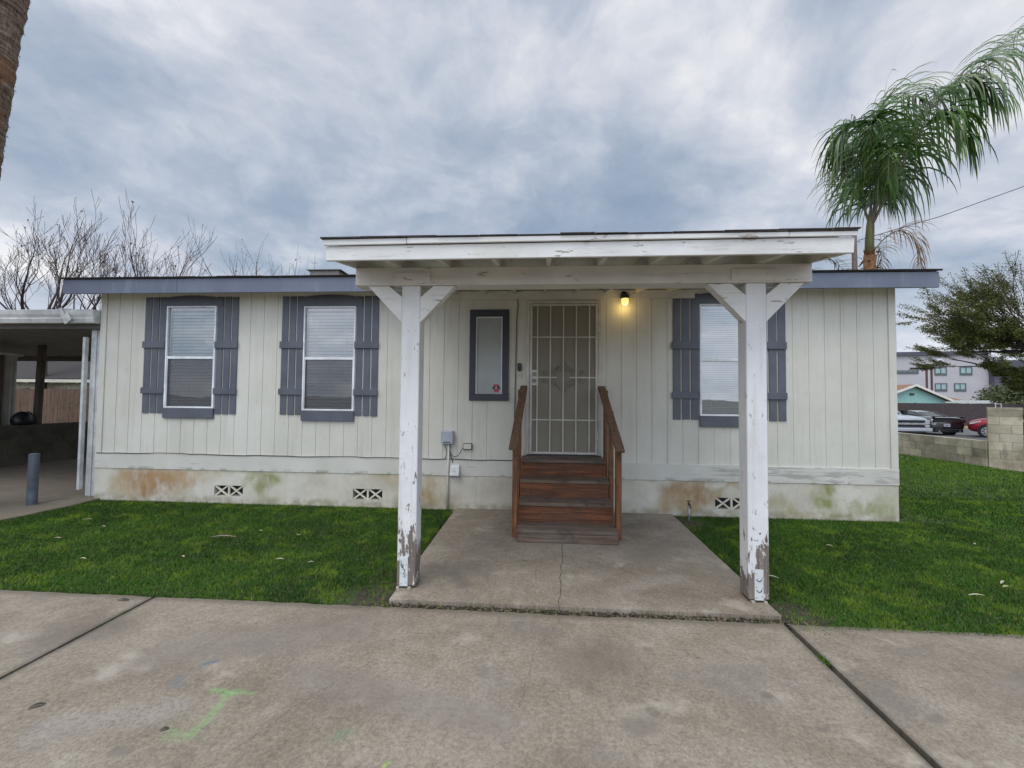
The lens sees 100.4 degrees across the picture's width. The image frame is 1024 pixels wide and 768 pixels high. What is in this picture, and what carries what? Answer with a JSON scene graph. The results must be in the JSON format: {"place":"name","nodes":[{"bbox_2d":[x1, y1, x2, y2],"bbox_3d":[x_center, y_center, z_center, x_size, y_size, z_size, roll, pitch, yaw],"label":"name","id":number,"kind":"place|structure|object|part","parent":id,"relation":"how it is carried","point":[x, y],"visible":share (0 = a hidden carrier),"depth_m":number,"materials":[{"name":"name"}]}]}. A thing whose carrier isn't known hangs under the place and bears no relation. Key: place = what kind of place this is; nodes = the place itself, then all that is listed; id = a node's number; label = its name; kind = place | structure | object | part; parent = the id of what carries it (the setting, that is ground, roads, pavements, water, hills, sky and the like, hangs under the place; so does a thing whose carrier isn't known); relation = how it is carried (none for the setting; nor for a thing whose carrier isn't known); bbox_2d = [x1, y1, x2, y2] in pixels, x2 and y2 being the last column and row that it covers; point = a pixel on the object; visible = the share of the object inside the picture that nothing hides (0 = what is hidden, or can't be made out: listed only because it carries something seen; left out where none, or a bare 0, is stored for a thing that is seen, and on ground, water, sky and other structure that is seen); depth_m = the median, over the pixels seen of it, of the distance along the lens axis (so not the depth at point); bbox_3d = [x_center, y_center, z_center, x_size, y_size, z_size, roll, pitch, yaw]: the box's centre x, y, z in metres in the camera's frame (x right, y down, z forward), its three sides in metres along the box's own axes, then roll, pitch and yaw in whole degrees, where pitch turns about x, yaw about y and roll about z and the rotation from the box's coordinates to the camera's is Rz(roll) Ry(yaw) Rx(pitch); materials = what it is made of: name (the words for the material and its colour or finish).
{"place":"outdoors","nodes":[
{"label":"outdoors","id":0,"kind":"place"},
{"bbox_2d":[0,457,99,521],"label":"carport floor","id":1,"kind":"structure","parent":0,"point":[57,483],"depth_m":6.67,"materials":[{"name":"concrete"}]},
{"bbox_2d":[0,352,23,425],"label":"storage shed","id":2,"kind":"structure","parent":1,"relation":"on","point":[8,369],"depth_m":8.94,"materials":[{"name":"beige wood"}]},
{"bbox_2d":[0,0,30,180],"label":"fan palm","id":3,"kind":"object","parent":1,"relation":"on","point":[13,17],"visible":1,"depth_m":5.46,"materials":[{"name":"brown plant"}]},
{"bbox_2d":[26,453,39,505],"bbox_3d":[-6.487,1.293,5.778,0.115,0.708,0.110,0,-2,4],"label":"bollard","id":4,"kind":"object","parent":1,"relation":"on","point":[33,470],"visible":0.98,"depth_m":5.74,"materials":[{"name":"grey metal"}]},
{"bbox_2d":[0,421,87,467],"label":"block wall","id":5,"kind":"structure","parent":1,"relation":"on","point":[49,442],"depth_m":9.24,"materials":[{"name":"grey concrete"}]},
{"bbox_2d":[9,411,33,424],"bbox_3d":[-10.326,0.714,8.995,0.283,0.291,0.369,0,-2,4],"label":"bag","id":6,"kind":"object","parent":5,"relation":"on","point":[22,418],"visible":0.99,"depth_m":8.91,"materials":[{"name":"black plastic"}]},
{"bbox_2d":[0,307,100,495],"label":"carport","id":7,"kind":"object","parent":1,"relation":"on","point":[41,337],"visible":0.55,"depth_m":6.34,"materials":[{"name":"white metal"}]},
{"bbox_2d":[15,388,88,423],"bbox_3d":[-14.895,1.008,14.878,18.282,1.720,0.165,0,-2,4],"label":"cedar fence","id":8,"kind":"object","parent":1,"relation":"on","point":[61,405],"visible":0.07,"depth_m":14.88,"materials":[{"name":"brown wood"}]},
{"bbox_2d":[0,590,151,679],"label":"driveway","id":9,"kind":"structure","parent":0,"point":[34,626],"depth_m":2.94,"materials":[{"name":"concrete"}]},
{"bbox_2d":[0,501,448,605],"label":"lawn","id":10,"kind":"structure","parent":0,"point":[350,598],"depth_m":4.00,"materials":[{"name":"green plant"}]},
{"bbox_2d":[0,597,932,767],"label":"driveway","id":11,"kind":"structure","parent":0,"point":[215,683],"depth_m":2.23,"materials":[{"name":"concrete"}]},
{"bbox_2d":[29,702,45,707],"bbox_3d":[-2.366,1.598,2.125,0.061,0.012,0.020,2,-2,-36],"label":"dry leaf","id":12,"kind":"object","parent":11,"relation":"on","point":[38,703],"visible":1,"depth_m":2.13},
{"bbox_2d":[99,589,846,667],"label":"weeds","id":13,"kind":"object","parent":11,"relation":"on","point":[821,658],"visible":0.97,"depth_m":3.04,"materials":[{"name":"green plant"}]},
{"bbox_2d":[0,0,1023,359],"label":"sky","id":14,"kind":"structure","parent":0,"point":[302,122],"materials":[{"name":"grey"}]},
{"bbox_2d":[367,601,816,625],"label":"gravel","id":15,"kind":"structure","parent":0,"point":[610,613],"depth_m":3.08,"materials":[{"name":"grey gravel"}]},
{"bbox_2d":[678,516,1023,634],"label":"lawn","id":16,"kind":"structure","parent":0,"point":[699,522],"depth_m":3.63,"materials":[{"name":"green plant"}]},
{"bbox_2d":[0,453,1023,637],"bbox_3d":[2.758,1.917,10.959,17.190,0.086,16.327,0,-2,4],"label":"grass","id":17,"kind":"structure","parent":16,"relation":"on","point":[913,504],"depth_m":4.29,"materials":[{"name":"green plant"}]},
{"bbox_2d":[16,361,90,388],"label":"neighbour house","id":18,"kind":"structure","parent":17,"relation":"on","point":[64,374],"depth_m":19.31,"materials":[{"name":"beige paint"}]},
{"bbox_2d":[0,190,119,388],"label":"bare tree","id":19,"kind":"object","parent":17,"relation":"on","point":[59,298],"visible":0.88,"depth_m":18.98,"materials":[{"name":"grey plant"}]},
{"bbox_2d":[0,224,153,309],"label":"bare tree","id":20,"kind":"object","parent":17,"relation":"on","point":[25,302],"visible":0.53,"depth_m":21.44,"materials":[{"name":"brown plant"}]},
{"bbox_2d":[17,216,173,310],"bbox_3d":[-18.388,-2.737,20.041,5.192,9.704,5.091,0,-2,4],"label":"bare tree","id":21,"kind":"object","parent":17,"relation":"on","point":[116,272],"visible":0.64,"depth_m":19.23,"materials":[{"name":"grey plant"}]},
{"bbox_2d":[119,189,217,276],"bbox_3d":[-16.573,-3.389,20.574,3.561,11.069,5.057,2,-3,-38],"label":"bare tree","id":22,"kind":"object","parent":17,"relation":"on","point":[184,265],"visible":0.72,"depth_m":20.28,"materials":[{"name":"brown plant"}]},
{"bbox_2d":[183,219,295,275],"bbox_3d":[-15.544,-3.497,25.699,4.251,11.667,8.134,0,-2,4],"label":"bare tree","id":23,"kind":"object","parent":17,"relation":"on","point":[231,260],"visible":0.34,"depth_m":25.08,"materials":[{"name":"brown plant"}]},
{"bbox_2d":[223,243,307,275],"bbox_3d":[-12.975,-3.192,24.182,5.775,11.003,4.512,0,-2,25],"label":"bare tree","id":24,"kind":"object","parent":17,"relation":"on","point":[273,266],"visible":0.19,"depth_m":23.41,"materials":[{"name":"brown plant"}]},
{"bbox_2d":[351,565,396,606],"bbox_3d":[-1.057,1.658,3.523,0.280,0.018,0.800,0,-2,4],"label":"soil strip","id":25,"kind":"object","parent":17,"relation":"on","point":[378,598],"visible":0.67,"depth_m":3.35,"materials":[{"name":"brown soil"}]},
{"bbox_2d":[58,257,942,521],"bbox_3d":[-0.273,-0.179,9.744,11.575,4.326,8.488,0,-2,4],"label":"mobile home","id":26,"kind":"object","parent":17,"relation":"on","point":[283,368],"visible":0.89,"depth_m":5.82,"materials":[{"name":"paint"}]},
{"bbox_2d":[161,296,222,418],"bbox_3d":[-4.614,-0.389,6.272,0.944,1.766,0.320,0,-2,4],"label":"window","id":27,"kind":"structure","parent":26,"relation":"in","point":[176,350],"depth_m":6.18,"materials":[{"name":"grey glass"}]},
{"bbox_2d":[96,452,511,460],"bbox_3d":[-2.972,1.008,5.955,6.080,0.026,0.010,0,-2,4],"label":"siding cable","id":28,"kind":"object","parent":26,"relation":"attached to","point":[307,456],"visible":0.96,"depth_m":5.94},
{"bbox_2d":[298,295,362,420],"bbox_3d":[-2.561,-0.367,6.133,0.944,1.780,0.320,0,-2,4],"label":"window","id":29,"kind":"structure","parent":26,"relation":"in","point":[325,409],"depth_m":6.04,"materials":[{"name":"grey glass"}]},
{"bbox_2d":[441,431,453,443],"bbox_3d":[-0.877,0.728,5.814,0.177,0.182,0.072,0,-2,4],"label":"utility box","id":30,"kind":"object","parent":26,"relation":"attached to","point":[447,437],"visible":1,"depth_m":5.78,"materials":[{"name":"grey plastic"}]},
{"bbox_2d":[446,444,449,509],"bbox_3d":[-0.871,1.265,5.795,0.034,0.895,0.027,0,-2,4],"label":"conduit","id":31,"kind":"object","parent":26,"relation":"attached to","point":[447,477],"visible":0.89,"depth_m":5.79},
{"bbox_2d":[444,444,462,462],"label":"loose wires","id":32,"kind":"object","parent":26,"relation":"attached to","point":[450,452],"visible":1,"depth_m":5.81,"materials":[{"name":"grey plastic"}]},
{"bbox_2d":[449,464,459,476],"bbox_3d":[-0.776,1.179,5.767,0.140,0.168,0.076,0,-2,4],"label":"outlet cover","id":33,"kind":"object","parent":26,"relation":"attached to","point":[454,470],"visible":1,"depth_m":5.76,"materials":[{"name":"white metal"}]},
{"bbox_2d":[463,443,471,449],"bbox_3d":[-0.605,0.850,5.809,0.124,0.090,0.035,0,-2,4],"label":"junction box","id":34,"kind":"object","parent":26,"relation":"attached to","point":[467,446],"visible":1,"depth_m":5.79,"materials":[{"name":"grey plastic"}]},
{"bbox_2d":[469,310,508,400],"bbox_3d":[-0.311,-0.395,5.857,0.542,1.248,0.070,0,-2,4],"label":"narrow window","id":35,"kind":"structure","parent":26,"relation":"in","point":[489,329],"depth_m":5.84,"materials":[{"name":"glass"}]},
{"bbox_2d":[514,299,518,416],"bbox_3d":[0.057,-0.105,5.801,0.064,2.251,0.020,-1,-2,30],"label":"doorbell cable","id":36,"kind":"object","parent":26,"relation":"attached to","point":[515,357],"visible":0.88,"depth_m":5.81,"materials":[{"name":"plastic"}]},
{"bbox_2d":[517,363,521,377],"bbox_3d":[0.102,-0.183,5.800,0.058,0.208,0.030,0,-2,4],"label":"doorbell","id":37,"kind":"object","parent":26,"relation":"attached to","point":[519,369],"visible":1,"depth_m":5.79,"materials":[{"name":"black plastic"}]},
{"bbox_2d":[529,304,598,454],"bbox_3d":[0.700,-0.073,5.724,0.921,2.025,0.055,0,-2,4],"label":"security door","id":38,"kind":"structure","parent":26,"relation":"in","point":[563,419],"depth_m":5.74,"materials":[{"name":"metal"}]},
{"bbox_2d":[621,292,628,305],"bbox_3d":[1.502,-1.147,5.685,0.110,0.205,0.141,0,-2,4],"label":"wall lamp","id":39,"kind":"object","parent":26,"relation":"attached to","point":[624,298],"visible":1,"depth_m":5.63,"materials":[{"name":"black plastic"}]},
{"bbox_2d":[692,293,738,426],"bbox_3d":[2.871,-0.322,5.765,0.944,1.788,0.320,0,-2,4],"label":"window","id":40,"kind":"structure","parent":26,"relation":"in","point":[718,416],"depth_m":5.68,"materials":[{"name":"white glass"}]},
{"bbox_2d":[389,508,781,620],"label":"patio slab","id":41,"kind":"structure","parent":17,"relation":"on","point":[663,564],"depth_m":3.73,"materials":[{"name":"concrete"}]},
{"bbox_2d":[509,385,624,544],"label":"wooden steps","id":42,"kind":"structure","parent":41,"relation":"on","point":[564,499],"depth_m":4.82,"materials":[{"name":"brown wood"}]},
{"bbox_2d":[320,227,860,603],"bbox_3d":[0.550,0.149,4.340,3.712,3.061,2.857,0,-2,4],"label":"porch cover","id":43,"kind":"object","parent":41,"relation":"on","point":[722,266],"visible":1,"depth_m":3.32,"materials":[{"name":"white paint"}]},
{"bbox_2d":[385,603,790,628],"bbox_3d":[0.547,1.672,3.073,3.420,0.021,0.120,0,-2,4],"label":"soil strip","id":44,"kind":"object","parent":17,"relation":"on","point":[601,614],"visible":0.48,"depth_m":3.11,"materials":[{"name":"brown soil"}]},
{"bbox_2d":[675,516,713,538],"bbox_3d":[2.177,1.719,5.143,0.225,0.022,0.870,0,-2,4],"label":"soil strip","id":45,"kind":"object","parent":17,"relation":"on","point":[695,523],"visible":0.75,"depth_m":5.22,"materials":[{"name":"brown soil"}]},
{"bbox_2d":[686,500,691,520],"bbox_3d":[2.231,1.614,5.364,0.061,0.288,0.106,0,-2,4],"label":"garden faucet","id":46,"kind":"object","parent":45,"relation":"on","point":[689,505],"visible":0.93,"depth_m":5.38,"materials":[{"name":"metal"}]},
{"bbox_2d":[769,603,831,626],"bbox_3d":[2.072,1.677,3.065,0.295,0.015,0.390,0,-2,4],"label":"soil strip","id":47,"kind":"object","parent":17,"relation":"on","point":[791,608],"visible":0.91,"depth_m":3.09,"materials":[{"name":"brown soil"}]},
{"bbox_2d":[852,236,860,268],"bbox_3d":[11.417,-1.365,14.135,0.277,7.130,0.220,2,-2,-27],"label":"utility pole","id":48,"kind":"object","parent":17,"relation":"on","point":[854,258],"visible":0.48,"depth_m":14.17,"materials":[{"name":"grey wood"}]},
{"bbox_2d":[861,186,1023,239],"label":"overhead wire","id":49,"kind":"object","parent":48,"relation":"attached to","point":[950,212],"visible":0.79,"depth_m":14.05,"materials":[{"name":"black metal"}]},
{"bbox_2d":[808,16,1023,268],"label":"queen palm","id":50,"kind":"object","parent":17,"relation":"on","point":[878,159],"visible":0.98,"depth_m":7.92,"materials":[{"name":"green plant"}]},
{"bbox_2d":[898,432,988,466],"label":"block wall","id":51,"kind":"structure","parent":17,"relation":"on","point":[970,451],"depth_m":11.19,"materials":[{"name":"concrete"}]},
{"bbox_2d":[986,407,1023,471],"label":"block pier","id":52,"kind":"structure","parent":17,"relation":"on","point":[1005,438],"depth_m":9.96,"materials":[{"name":"concrete"}]},
{"bbox_2d":[789,625,1023,767],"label":"driveway","id":53,"kind":"structure","parent":0,"point":[935,699],"depth_m":2.35,"materials":[{"name":"concrete"}]},
{"bbox_2d":[898,429,1023,471],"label":"road","id":54,"kind":"structure","parent":0,"point":[967,434],"depth_m":24.55,"materials":[{"name":"grey asphalt"}]},
{"bbox_2d":[898,410,932,433],"bbox_3d":[21.004,2.046,25.002,2.500,1.873,5.761,0,-2,4],"label":"pickup truck","id":55,"kind":"object","parent":54,"relation":"on","point":[912,424],"visible":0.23,"depth_m":22.24,"materials":[{"name":"silver metal"}]},
{"bbox_2d":[898,410,965,434],"bbox_3d":[25.061,2.360,26.623,1.974,1.426,4.833,0,-2,4],"label":"parked car","id":56,"kind":"object","parent":54,"relation":"on","point":[949,425],"visible":0.27,"depth_m":24.36,"materials":[{"name":"grey paint"}]},
{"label":"windows","id":57,"kind":"part","parent":56,"relation":"part of","materials":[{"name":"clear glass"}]},
{"bbox_2d":[967,410,1023,437],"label":"parked car","id":58,"kind":"object","parent":54,"relation":"on","point":[979,426],"visible":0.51,"depth_m":23.23,"materials":[{"name":"red paint"}]},
{"bbox_2d":[899,454,1023,525],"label":"lawn","id":59,"kind":"structure","parent":0,"point":[952,491],"depth_m":7.44,"materials":[{"name":"green plant"}]},
{"bbox_2d":[812,256,855,269],"bbox_3d":[7.679,-0.762,11.742,2.733,5.686,2.894,1,-2,-25],"label":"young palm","id":60,"kind":"object","parent":59,"relation":"on","point":[835,262],"visible":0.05,"depth_m":11.02,"materials":[{"name":"plant"}]},
{"label":"ground","id":61,"kind":"structure","parent":0,"visible":0},
{"bbox_2d":[909,368,927,388],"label":"street lamp","id":62,"kind":"object","parent":61,"relation":"on","point":[926,376],"visible":0.39,"depth_m":59.91,"materials":[{"name":"grey metal"}]},
{"bbox_2d":[897,384,961,403],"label":"teal house","id":63,"kind":"structure","parent":61,"relation":"on","point":[912,393],"depth_m":49.87,"materials":[{"name":"green paint"}]},
{"bbox_2d":[945,400,1000,403],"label":"patio awning","id":64,"kind":"object","parent":63,"relation":"attached to","point":[971,401],"visible":0.16,"depth_m":50.23,"materials":[{"name":"white metal"}]},
{"bbox_2d":[930,369,932,390],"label":"service pole","id":65,"kind":"object","parent":61,"relation":"on","point":[931,378],"visible":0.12,"depth_m":59.84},
{"bbox_2d":[896,250,1023,391],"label":"evergreen tree","id":66,"kind":"object","parent":61,"relation":"on","point":[975,330],"visible":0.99,"depth_m":17.14,"materials":[{"name":"green plant"}]},
{"bbox_2d":[896,351,1023,403],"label":"office building","id":67,"kind":"structure","parent":61,"relation":"on","point":[964,383],"depth_m":89.12,"materials":[{"name":"white paint"}]},
{"bbox_2d":[897,370,918,373],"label":"window","id":68,"kind":"structure","parent":67,"relation":"in","point":[898,371],"depth_m":91.05,"materials":[{"name":"grey glass"}]},
{"bbox_2d":[934,367,946,374],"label":"window","id":69,"kind":"structure","parent":67,"relation":"in","point":[943,371],"depth_m":89.60,"materials":[{"name":"glass"}]},
{"bbox_2d":[935,383,946,390],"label":"window","id":70,"kind":"structure","parent":67,"relation":"in","point":[938,386],"depth_m":89.49,"materials":[{"name":"teal glass"}]},
{"bbox_2d":[954,383,965,390],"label":"window","id":71,"kind":"structure","parent":67,"relation":"in","point":[957,386],"depth_m":88.65,"materials":[{"name":"glass"}]},
{"bbox_2d":[959,367,972,374],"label":"window","id":72,"kind":"structure","parent":67,"relation":"in","point":[963,370],"depth_m":88.49,"materials":[{"name":"teal glass"}]},
{"bbox_2d":[897,403,1023,425],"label":"slatted fence","id":73,"kind":"object","parent":61,"relation":"on","point":[969,412],"visible":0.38,"depth_m":34.57,"materials":[{"name":"grey wood"}]},
{"bbox_2d":[971,383,1021,403],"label":"tree","id":74,"kind":"object","parent":61,"relation":"on","point":[986,395],"visible":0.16,"depth_m":61.69,"materials":[{"name":"green plant"}]},
{"bbox_2d":[987,378,1023,404],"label":"bush","id":75,"kind":"object","parent":61,"relation":"on","point":[1016,398],"visible":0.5,"depth_m":35.54,"materials":[{"name":"green plant"}]}
]}

